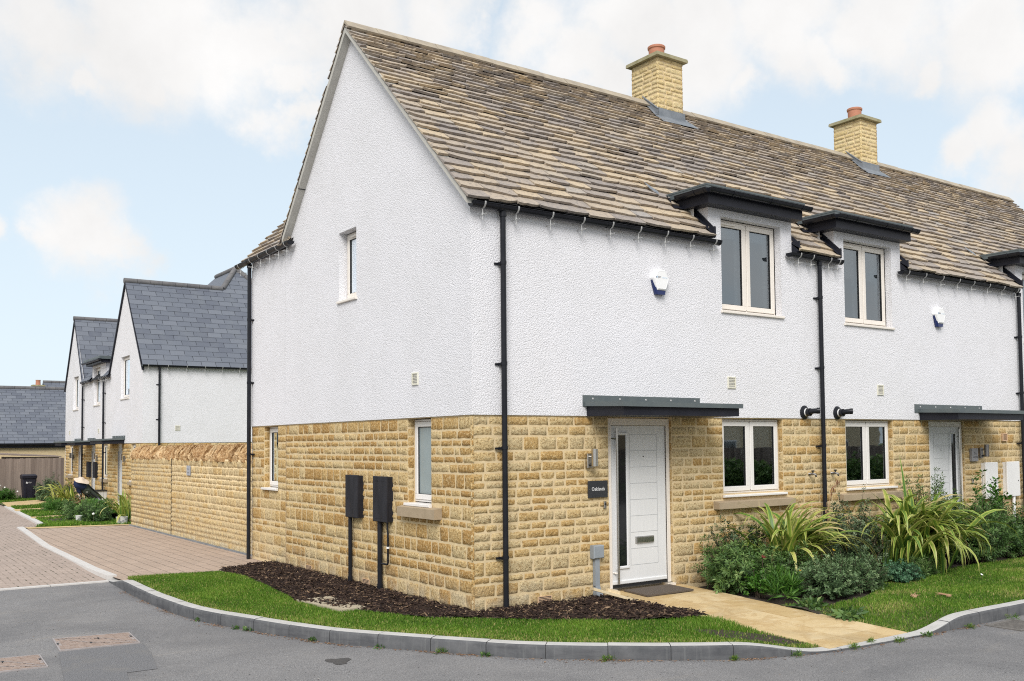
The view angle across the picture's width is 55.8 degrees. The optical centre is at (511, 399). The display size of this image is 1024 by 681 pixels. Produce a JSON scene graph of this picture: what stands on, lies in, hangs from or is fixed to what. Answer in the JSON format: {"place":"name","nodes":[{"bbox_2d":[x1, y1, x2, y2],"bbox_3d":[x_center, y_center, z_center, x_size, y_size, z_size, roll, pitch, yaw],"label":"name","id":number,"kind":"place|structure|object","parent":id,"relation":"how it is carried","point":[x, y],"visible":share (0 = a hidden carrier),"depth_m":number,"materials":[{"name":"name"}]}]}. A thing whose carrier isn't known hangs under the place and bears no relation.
{"place":"outdoors","nodes":[
{"label":"outdoors","id":0,"kind":"place"},
{"bbox_2d":[2,500,46,506],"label":"garden path","id":1,"kind":"structure","parent":0,"point":[16,503],"depth_m":38.01,"materials":[{"name":"stone"}]},
{"bbox_2d":[0,386,65,485],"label":"house","id":2,"kind":"structure","parent":0,"point":[32,419],"depth_m":46.04,"materials":[{"name":"grey stone"}]},
{"bbox_2d":[0,504,105,587],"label":"lane","id":3,"kind":"structure","parent":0,"point":[25,560],"depth_m":17.48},
{"bbox_2d":[4,506,42,523],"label":"garden kerb","id":4,"kind":"structure","parent":3,"relation":"on","point":[28,517],"depth_m":30.27,"materials":[{"name":"grey concrete"}]},
{"bbox_2d":[0,580,108,590],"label":"lane edging","id":5,"kind":"object","parent":3,"relation":"on","point":[51,585],"visible":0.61,"depth_m":14.99,"materials":[{"name":"grey concrete"}]},
{"bbox_2d":[17,527,116,579],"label":"drive kerb","id":6,"kind":"structure","parent":3,"relation":"on","point":[103,574],"depth_m":17.94,"materials":[{"name":"grey concrete"}]},
{"bbox_2d":[27,525,263,579],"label":"driveway","id":7,"kind":"structure","parent":0,"point":[122,552],"depth_m":19.14,"materials":[{"name":"brown brick"}]},
{"bbox_2d":[25,524,128,528],"bbox_3d":[-11.255,3.294,25.142,2.845,0.043,0.438,0,-3,-6],"label":"drive end strip","id":8,"kind":"object","parent":7,"relation":"on","point":[73,526],"visible":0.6,"depth_m":25.16,"materials":[{"name":"concrete"}]},
{"bbox_2d":[129,443,251,555],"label":"boundary wall","id":9,"kind":"structure","parent":7,"relation":"on","point":[205,503],"depth_m":20.88,"materials":[{"name":"stone"}]},
{"bbox_2d":[186,466,190,475],"bbox_3d":[-7.098,1.556,21.219,0.019,0.215,0.240,1,-3,-35],"label":"wall plaque","id":10,"kind":"object","parent":9,"relation":"attached to","point":[188,470],"depth_m":21.19,"materials":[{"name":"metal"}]},
{"bbox_2d":[26,514,708,620],"bbox_3d":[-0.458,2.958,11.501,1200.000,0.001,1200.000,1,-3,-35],"label":"ground","id":11,"kind":"structure","parent":0,"point":[114,516],"depth_m":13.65,"materials":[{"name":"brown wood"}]},
{"bbox_2d":[0,453,60,458],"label":"wall","id":12,"kind":"structure","parent":11,"relation":"on","point":[48,456],"depth_m":42.53,"materials":[{"name":"beige stone"}]},
{"bbox_2d":[0,458,63,497],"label":"fence","id":13,"kind":"object","parent":11,"relation":"on","point":[12,470],"visible":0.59,"depth_m":41.71,"materials":[{"name":"brown wood"}]},
{"bbox_2d":[42,380,64,386],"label":"house","id":14,"kind":"structure","parent":11,"relation":"on","point":[48,383],"depth_m":58.80,"materials":[{"name":"grey stone"}]},
{"bbox_2d":[53,266,251,514],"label":"slate terrace","id":15,"kind":"structure","parent":11,"relation":"on","point":[159,363],"depth_m":33.63,"materials":[{"name":"paint"}]},
{"bbox_2d":[68,446,72,474],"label":"window","id":16,"kind":"structure","parent":15,"relation":"in","point":[71,446],"depth_m":41.12,"materials":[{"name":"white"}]},
{"bbox_2d":[72,377,78,410],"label":"window","id":17,"kind":"structure","parent":15,"relation":"in","point":[77,379],"depth_m":40.58,"materials":[{"name":"white plastic"}]},
{"bbox_2d":[78,447,80,493],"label":"door","id":18,"kind":"structure","parent":15,"relation":"in","point":[80,447],"depth_m":39.64,"materials":[{"name":"grey"}]},
{"bbox_2d":[86,461,90,476],"bbox_3d":[-16.558,2.725,37.820,0.126,0.612,0.312,1,-3,-35],"label":"meter box","id":19,"kind":"object","parent":15,"relation":"attached to","point":[88,468],"visible":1,"depth_m":37.71,"materials":[{"name":"black plastic"}]},
{"bbox_2d":[86,461,88,476],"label":"door","id":20,"kind":"structure","parent":19,"relation":"in","point":[87,462],"depth_m":37.72,"materials":[{"name":"black"}]},
{"bbox_2d":[91,447,95,488],"bbox_3d":[-16.180,2.938,37.476,0.118,2.220,0.620,1,-3,-35],"label":"door","id":21,"kind":"structure","parent":15,"relation":"in","point":[93,460],"depth_m":37.63,"materials":[{"name":"grey"}]},
{"bbox_2d":[93,462,97,477],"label":"meter box","id":22,"kind":"object","parent":15,"relation":"attached to","point":[95,469],"visible":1,"depth_m":36.77,"materials":[{"name":"black plastic"}]},
{"bbox_2d":[93,368,99,406],"bbox_3d":[-15.842,-0.486,37.100,0.205,1.466,1.130,1,-3,-35],"label":"window","id":23,"kind":"structure","parent":15,"relation":"in","point":[98,370],"depth_m":37.39,"materials":[{"name":"white plastic"}]},
{"bbox_2d":[101,444,107,478],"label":"window","id":24,"kind":"structure","parent":15,"relation":"in","point":[106,446],"depth_m":36.10,"materials":[{"name":"white plastic"}]},
{"bbox_2d":[118,446,121,500],"bbox_3d":[-13.766,2.752,34.056,0.118,2.240,0.600,1,-3,-35],"label":"door","id":25,"kind":"structure","parent":15,"relation":"in","point":[119,476],"depth_m":34.20,"materials":[{"name":"grey"}]},
{"bbox_2d":[120,356,129,399],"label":"window","id":26,"kind":"structure","parent":15,"relation":"in","point":[127,359],"depth_m":33.83,"materials":[{"name":"white"}]},
{"bbox_2d":[590,587,637,600],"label":"path","id":27,"kind":"structure","parent":11,"relation":"on","point":[612,592],"depth_m":12.31,"materials":[{"name":"beige stone"}]},
{"bbox_2d":[126,570,818,647],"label":"lawn","id":28,"kind":"structure","parent":0,"point":[493,620],"depth_m":10.71,"materials":[{"name":"plant"}]},
{"bbox_2d":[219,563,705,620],"bbox_3d":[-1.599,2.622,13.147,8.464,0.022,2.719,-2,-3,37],"label":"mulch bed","id":29,"kind":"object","parent":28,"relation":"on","point":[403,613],"visible":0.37,"depth_m":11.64,"materials":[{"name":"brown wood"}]},
{"bbox_2d":[296,596,364,612],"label":"inspection slab","id":30,"kind":"structure","parent":29,"relation":"on","point":[338,608],"depth_m":12.00,"materials":[{"name":"concrete"}]},
{"bbox_2d":[690,629,802,644],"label":"bare soil","id":31,"kind":"structure","parent":28,"relation":"on","point":[752,636],"depth_m":10.30,"materials":[{"name":"brown soil"}]},
{"bbox_2d":[0,582,1023,680],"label":"road","id":32,"kind":"structure","parent":0,"point":[179,650],"depth_m":9.63,"materials":[{"name":"grey asphalt"}]},
{"bbox_2d":[0,654,47,672],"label":"manhole cover","id":33,"kind":"object","parent":32,"relation":"on","point":[18,663],"visible":1,"depth_m":9.61,"materials":[{"name":"metal"}]},
{"bbox_2d":[52,632,139,650],"bbox_3d":[-4.613,2.671,10.720,0.828,0.016,0.742,1,-3,-29],"label":"manhole cover","id":34,"kind":"object","parent":32,"relation":"on","point":[89,641],"visible":1,"depth_m":10.66,"materials":[{"name":"metal"}]},
{"bbox_2d":[59,644,156,680],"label":"road patch","id":35,"kind":"object","parent":32,"relation":"on","point":[117,663],"visible":1,"depth_m":9.63,"materials":[{"name":"grey asphalt"}]},
{"bbox_2d":[325,658,350,664],"bbox_3d":[-1.706,2.600,9.630,0.249,0.001,0.302,1,-3,-35],"label":"road stain","id":36,"kind":"object","parent":32,"relation":"on","point":[338,661],"visible":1,"depth_m":9.64,"materials":[{"name":"asphalt"}]},
{"bbox_2d":[108,579,1023,659],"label":"kerb","id":37,"kind":"structure","parent":32,"relation":"on","point":[580,650],"depth_m":10.11,"materials":[{"name":"concrete"}]},
{"bbox_2d":[984,619,1023,630],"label":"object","id":38,"kind":"object","parent":32,"relation":"on","point":[1014,624],"visible":1,"depth_m":11.15,"materials":[{"name":"concrete"}]},
{"bbox_2d":[0,0,1023,385],"label":"sky","id":39,"kind":"structure","parent":0,"point":[157,140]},
{"bbox_2d":[235,20,1023,619],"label":"terraced house","id":40,"kind":"structure","parent":0,"point":[475,338],"depth_m":14.27,"materials":[{"name":"paint"}]},
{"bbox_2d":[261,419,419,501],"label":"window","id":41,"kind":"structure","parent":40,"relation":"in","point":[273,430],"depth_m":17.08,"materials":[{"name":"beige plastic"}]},
{"bbox_2d":[336,231,356,303],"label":"window","id":42,"kind":"structure","parent":40,"relation":"in","point":[351,238],"depth_m":14.69,"materials":[{"name":"white plastic"}]},
{"bbox_2d":[345,475,363,582],"bbox_3d":[-2.291,1.906,14.052,0.116,1.623,0.392,1,-3,-35],"label":"meter box","id":43,"kind":"object","parent":40,"relation":"attached to","point":[354,496],"visible":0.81,"depth_m":14.04,"materials":[{"name":"black plastic"}]},
{"bbox_2d":[345,475,358,517],"bbox_3d":[-2.329,1.403,14.052,0.036,0.617,0.392,1,-3,-35],"label":"door","id":44,"kind":"structure","parent":43,"relation":"in","point":[351,481],"depth_m":14.01,"materials":[{"name":"black plastic"}]},
{"bbox_2d":[373,476,392,589],"bbox_3d":[-1.781,1.869,13.330,0.116,1.623,0.402,1,-3,-35],"label":"meter box","id":45,"kind":"object","parent":40,"relation":"attached to","point":[382,499],"visible":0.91,"depth_m":13.31,"materials":[{"name":"black plastic"}]},
{"bbox_2d":[373,476,387,522],"bbox_3d":[-1.819,1.371,13.329,0.036,0.627,0.402,1,-3,-35],"label":"door","id":46,"kind":"structure","parent":45,"relation":"in","point":[380,483],"depth_m":13.29,"materials":[{"name":"black plastic"}]},
{"bbox_2d":[403,419,431,507],"bbox_3d":[-1.169,0.827,12.692,0.220,1.141,0.675,1,-3,-35],"label":"window","id":47,"kind":"structure","parent":40,"relation":"in","point":[422,426],"depth_m":12.79,"materials":[{"name":"white plastic"}]},
{"bbox_2d":[585,449,597,467],"bbox_3d":[1.044,0.765,12.565,0.090,0.250,0.177,1,-3,-35],"label":"wall lamp","id":48,"kind":"object","parent":40,"relation":"attached to","point":[591,459],"visible":1,"depth_m":12.52,"materials":[{"name":"metal"}]},
{"bbox_2d":[590,544,603,595],"bbox_3d":[1.115,2.249,12.595,0.175,0.705,0.085,1,-3,-35],"label":"cable box","id":49,"kind":"object","parent":40,"relation":"attached to","point":[596,553],"visible":0.9,"depth_m":12.58,"materials":[{"name":"grey plastic"}]},
{"bbox_2d":[588,480,607,497],"bbox_3d":[1.128,1.175,12.693,0.330,0.220,0.022,1,-3,-35],"label":"house sign","id":50,"kind":"object","parent":40,"relation":"attached to","point":[597,489],"visible":1,"depth_m":12.68,"materials":[{"name":"stone"}]},
{"bbox_2d":[611,426,666,584],"bbox_3d":[1.739,1.421,13.199,1.008,2.124,0.119,1,-3,-35],"label":"door","id":51,"kind":"structure","parent":40,"relation":"in","point":[637,452],"depth_m":13.21,"materials":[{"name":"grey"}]},
{"bbox_2d":[650,269,668,294],"bbox_3d":[2.058,-1.635,13.444,0.310,0.355,0.088,1,-3,-35],"label":"alarm box","id":52,"kind":"object","parent":40,"relation":"attached to","point":[659,279],"visible":1,"depth_m":13.40,"materials":[{"name":"white plastic"}]},
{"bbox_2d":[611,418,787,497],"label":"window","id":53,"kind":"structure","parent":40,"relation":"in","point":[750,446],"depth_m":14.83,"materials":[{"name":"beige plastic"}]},
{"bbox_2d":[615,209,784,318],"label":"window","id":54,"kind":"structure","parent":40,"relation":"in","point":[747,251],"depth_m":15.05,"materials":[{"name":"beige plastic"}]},
{"bbox_2d":[798,232,894,329],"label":"window","id":55,"kind":"structure","parent":40,"relation":"in","point":[864,266],"depth_m":16.63,"materials":[{"name":"beige plastic"}]},
{"bbox_2d":[847,469,855,479],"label":"house plant","id":56,"kind":"object","parent":40,"relation":"in","point":[850,474],"visible":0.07,"depth_m":16.43,"materials":[{"name":"green plant"}]},
{"bbox_2d":[851,463,870,479],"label":"house plant","id":57,"kind":"object","parent":40,"relation":"in","point":[857,474],"visible":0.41,"depth_m":16.56,"materials":[{"name":"green plant"}]},
{"bbox_2d":[845,420,897,490],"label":"window","id":58,"kind":"structure","parent":40,"relation":"in","point":[866,440],"depth_m":16.57,"materials":[{"name":"white plastic"}]},
{"bbox_2d":[932,307,944,326],"bbox_3d":[7.693,-1.487,17.414,0.310,0.355,0.088,1,-3,-35],"label":"alarm box","id":59,"kind":"object","parent":40,"relation":"attached to","point":[938,314],"visible":1,"depth_m":17.36,"materials":[{"name":"white plastic"}]},
{"bbox_2d":[929,427,961,509],"bbox_3d":[7.856,1.560,17.510,0.978,2.124,0.119,1,-3,-35],"label":"door","id":60,"kind":"structure","parent":40,"relation":"in","point":[945,446],"depth_m":17.60,"materials":[{"name":"grey plastic"}]},
{"bbox_2d":[920,266,1023,342],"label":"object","id":61,"kind":"structure","parent":40,"relation":"in","point":[1000,268],"depth_m":19.67,"materials":[{"name":"black plastic"}]},
{"bbox_2d":[969,448,977,460],"bbox_3d":[8.572,1.024,17.944,0.210,0.240,0.051,1,-3,-35],"label":"house sign","id":62,"kind":"object","parent":40,"relation":"attached to","point":[973,454],"visible":1,"depth_m":17.90,"materials":[{"name":"grey metal"}]},
{"bbox_2d":[978,444,988,457],"bbox_3d":[8.808,0.961,18.036,0.090,0.250,0.177,1,-3,-35],"label":"wall lamp","id":63,"kind":"object","parent":40,"relation":"attached to","point":[985,449],"visible":1,"depth_m":18.00,"materials":[{"name":"metal"}]},
{"bbox_2d":[981,462,998,507],"bbox_3d":[8.995,1.990,18.171,0.432,1.623,0.106,1,-3,-35],"label":"meter box","id":64,"kind":"object","parent":40,"relation":"attached to","point":[992,470],"visible":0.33,"depth_m":18.11,"materials":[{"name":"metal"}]},
{"bbox_2d":[984,462,998,498],"bbox_3d":[9.010,1.516,18.166,0.432,0.677,0.030,1,-3,-35],"label":"door","id":65,"kind":"structure","parent":64,"relation":"in","point":[992,467],"depth_m":18.12,"materials":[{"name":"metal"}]},
{"bbox_2d":[1002,461,1019,513],"bbox_3d":[9.633,2.005,18.620,0.462,1.623,0.106,1,-3,-35],"label":"meter box","id":66,"kind":"object","parent":40,"relation":"attached to","point":[1011,478],"visible":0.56,"depth_m":18.57,"materials":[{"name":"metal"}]},
{"bbox_2d":[1006,461,1019,495],"bbox_3d":[9.649,1.526,18.613,0.462,0.667,0.036,1,-3,-35],"label":"door","id":67,"kind":"structure","parent":66,"relation":"in","point":[1012,468],"depth_m":18.59,"materials":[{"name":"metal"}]},
{"bbox_2d":[606,584,906,648],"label":"path","id":68,"kind":"structure","parent":0,"point":[820,630],"depth_m":11.31,"materials":[{"name":"stone"}]},
{"bbox_2d":[624,584,693,596],"bbox_3d":[1.958,2.543,12.903,0.849,0.034,0.470,1,-3,-35],"label":"doormat","id":69,"kind":"object","parent":68,"relation":"on","point":[657,590],"visible":1,"depth_m":12.84,"materials":[{"name":"grey fabric"}]},
{"bbox_2d":[698,555,1023,613],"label":"flower bed","id":70,"kind":"object","parent":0,"point":[773,600],"visible":0.07,"depth_m":12.74,"materials":[{"name":"soil"}]},
{"bbox_2d":[691,534,771,594],"bbox_3d":[3.079,2.244,13.276,1.041,0.843,1.407,-3,-3,40],"label":"shrub","id":71,"kind":"object","parent":70,"relation":"on","point":[731,568],"visible":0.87,"depth_m":12.99,"materials":[{"name":"green plant"}]},
{"bbox_2d":[697,513,769,576],"bbox_3d":[3.295,2.125,13.784,1.366,1.032,0.707,1,-3,-35],"label":"shrub","id":72,"kind":"object","parent":70,"relation":"on","point":[734,536],"visible":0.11,"depth_m":13.75,"materials":[{"name":"green plant"}]},
{"bbox_2d":[740,560,777,597],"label":"herb clump","id":73,"kind":"object","parent":70,"relation":"on","point":[755,583],"visible":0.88,"depth_m":12.61,"materials":[{"name":"green plant"}]},
{"bbox_2d":[761,560,805,600],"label":"grass tuft","id":74,"kind":"object","parent":70,"relation":"on","point":[780,581],"visible":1,"depth_m":12.33,"materials":[{"name":"green plant"}]},
{"bbox_2d":[747,537,828,590],"bbox_3d":[3.697,2.260,13.252,1.294,0.725,0.985,1,-3,-35],"label":"shrub","id":75,"kind":"object","parent":70,"relation":"on","point":[774,558],"visible":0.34,"depth_m":13.19,"materials":[{"name":"green plant"}]},
{"bbox_2d":[713,494,877,573],"bbox_3d":[4.052,1.974,13.818,2.630,1.320,1.775,1,-3,-35],"label":"flax plant","id":76,"kind":"object","parent":70,"relation":"on","point":[790,532],"visible":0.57,"depth_m":13.67,"materials":[{"name":"green plant"}]},
{"bbox_2d":[791,596,828,610],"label":"weed","id":77,"kind":"object","parent":70,"relation":"on","point":[810,602],"visible":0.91,"depth_m":11.88,"materials":[{"name":"green plant"}]},
{"bbox_2d":[789,553,872,599],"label":"shrub","id":78,"kind":"object","parent":70,"relation":"on","point":[827,581],"visible":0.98,"depth_m":12.46,"materials":[{"name":"green plant"}]},
{"bbox_2d":[825,472,842,543],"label":"dry stalk","id":79,"kind":"object","parent":70,"relation":"on","point":[832,488],"visible":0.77,"depth_m":15.27,"materials":[{"name":"beige plant"}]},
{"bbox_2d":[818,484,891,569],"bbox_3d":[5.191,1.979,14.738,1.060,1.397,1.510,-2,-3,33],"label":"shrub","id":80,"kind":"object","parent":70,"relation":"on","point":[859,525],"visible":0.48,"depth_m":14.61,"materials":[{"name":"green plant"}]},
{"bbox_2d":[821,546,892,592],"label":"shrub","id":81,"kind":"object","parent":70,"relation":"on","point":[875,573],"visible":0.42,"depth_m":13.01,"materials":[{"name":"green plant"}]},
{"bbox_2d":[880,558,926,583],"bbox_3d":[5.548,2.454,13.809,0.802,0.358,0.626,1,-3,-35],"label":"hebe","id":82,"kind":"object","parent":70,"relation":"on","point":[904,573],"visible":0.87,"depth_m":13.66,"materials":[{"name":"green plant"}]},
{"bbox_2d":[902,553,941,575],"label":"herb clump","id":83,"kind":"object","parent":70,"relation":"on","point":[926,567],"visible":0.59,"depth_m":14.30,"materials":[{"name":"green plant"}]},
{"bbox_2d":[899,465,966,562],"bbox_3d":[6.949,1.901,16.104,1.891,1.642,0.990,1,-3,-35],"label":"shrub","id":84,"kind":"object","parent":70,"relation":"on","point":[940,487],"visible":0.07,"depth_m":16.11,"materials":[{"name":"green plant"}]},
{"bbox_2d":[850,455,1017,573],"bbox_3d":[6.385,1.806,14.982,2.559,1.902,2.680,-1,-3,12],"label":"flax plant","id":85,"kind":"object","parent":70,"relation":"on","point":[918,529],"visible":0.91,"depth_m":14.68,"materials":[{"name":"green plant"}]},
{"bbox_2d":[944,481,1019,563],"bbox_3d":[7.763,2.047,16.198,1.967,1.345,1.382,1,-3,-35],"label":"shrub","id":86,"kind":"object","parent":70,"relation":"on","point":[996,531],"visible":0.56,"depth_m":15.86,"materials":[{"name":"green plant"}]},
{"bbox_2d":[967,469,1011,552],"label":"shrub","id":87,"kind":"object","parent":70,"relation":"on","point":[996,493],"visible":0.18,"depth_m":17.11,"materials":[{"name":"green plant"}]},
{"bbox_2d":[989,497,1023,557],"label":"shrub","id":88,"kind":"object","parent":70,"relation":"on","point":[1017,549],"visible":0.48,"depth_m":16.68,"materials":[{"name":"green plant"}]},
{"bbox_2d":[781,556,1023,632],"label":"lawn","id":89,"kind":"structure","parent":0,"point":[894,625],"depth_m":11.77,"materials":[{"name":"plant"}]},
{"bbox_2d":[826,604,868,621],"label":"weed","id":90,"kind":"object","parent":89,"relation":"on","point":[842,613],"visible":0.92,"depth_m":11.34,"materials":[{"name":"green plant"}]},
{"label":"garden ground","id":91,"kind":"structure","parent":0,"visible":0},
{"bbox_2d":[0,488,19,499],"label":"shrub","id":92,"kind":"object","parent":91,"relation":"on","point":[5,494],"visible":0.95,"depth_m":39.64,"materials":[{"name":"green plant"}]},
{"bbox_2d":[19,474,36,498],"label":"wheeled bin","id":93,"kind":"object","parent":91,"relation":"on","point":[28,481],"visible":0.91,"depth_m":40.42,"materials":[{"name":"plastic"}]},
{"bbox_2d":[34,482,53,500],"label":"shrub","id":94,"kind":"object","parent":91,"relation":"on","point":[40,495],"visible":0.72,"depth_m":38.91,"materials":[{"name":"green plant"}]},
{"bbox_2d":[31,472,59,496],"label":"shrub","id":95,"kind":"object","parent":91,"relation":"on","point":[47,480],"visible":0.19,"depth_m":40.67,"materials":[{"name":"green plant"}]},
{"bbox_2d":[40,496,66,510],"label":"shrub","id":96,"kind":"object","parent":91,"relation":"on","point":[50,505],"visible":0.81,"depth_m":32.13,"materials":[{"name":"green plant"}]},
{"bbox_2d":[36,478,76,500],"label":"flax plant","id":97,"kind":"object","parent":91,"relation":"on","point":[59,493],"visible":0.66,"depth_m":35.33,"materials":[{"name":"green plant"}]},
{"bbox_2d":[0,497,130,526],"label":"grass","id":98,"kind":"structure","parent":91,"relation":"on","point":[41,515],"depth_m":28.20,"materials":[{"name":"green plant"}]},
{"bbox_2d":[51,482,81,499],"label":"shrub","id":99,"kind":"object","parent":91,"relation":"on","point":[69,487],"visible":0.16,"depth_m":36.69,"materials":[{"name":"green plant"}]},
{"bbox_2d":[53,497,109,519],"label":"shrub","id":100,"kind":"object","parent":91,"relation":"on","point":[72,512],"visible":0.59,"depth_m":27.65,"materials":[{"name":"green plant"}]},
{"bbox_2d":[72,497,118,511],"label":"shrub","id":101,"kind":"object","parent":91,"relation":"on","point":[91,500],"visible":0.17,"depth_m":30.50,"materials":[{"name":"green plant"}]},
{"bbox_2d":[78,502,113,521],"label":"shrub","id":102,"kind":"object","parent":91,"relation":"on","point":[104,514],"visible":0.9,"depth_m":26.54,"materials":[{"name":"green plant"}]},
{"bbox_2d":[96,490,106,499],"bbox_3d":[-15.140,3.622,35.639,0.591,0.590,0.660,1,-3,-35],"label":"planter trough","id":103,"kind":"object","parent":91,"relation":"on","point":[102,493],"visible":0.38,"depth_m":35.40,"materials":[{"name":"white"}]},
{"bbox_2d":[97,489,130,522],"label":"flax plant","id":104,"kind":"object","parent":91,"relation":"on","point":[122,507],"visible":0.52,"depth_m":26.03,"materials":[{"name":"green plant"}]},
{"bbox_2d":[116,516,127,523],"bbox_3d":[-10.419,3.230,25.834,0.304,0.205,0.301,1,-3,-35],"label":"plant pot","id":105,"kind":"object","parent":91,"relation":"on","point":[122,519],"visible":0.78,"depth_m":25.73,"materials":[{"name":"grey"}]},
{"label":"garden path","id":106,"kind":"structure","parent":0,"visible":0},
{"bbox_2d":[73,477,101,502],"bbox_3d":[-13.724,2.989,31.328,0.484,1.004,1.090,-2,-3,24],"label":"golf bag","id":107,"kind":"object","parent":106,"relation":"on","point":[84,487],"visible":0.89,"depth_m":31.11,"materials":[{"name":"blue fabric"}]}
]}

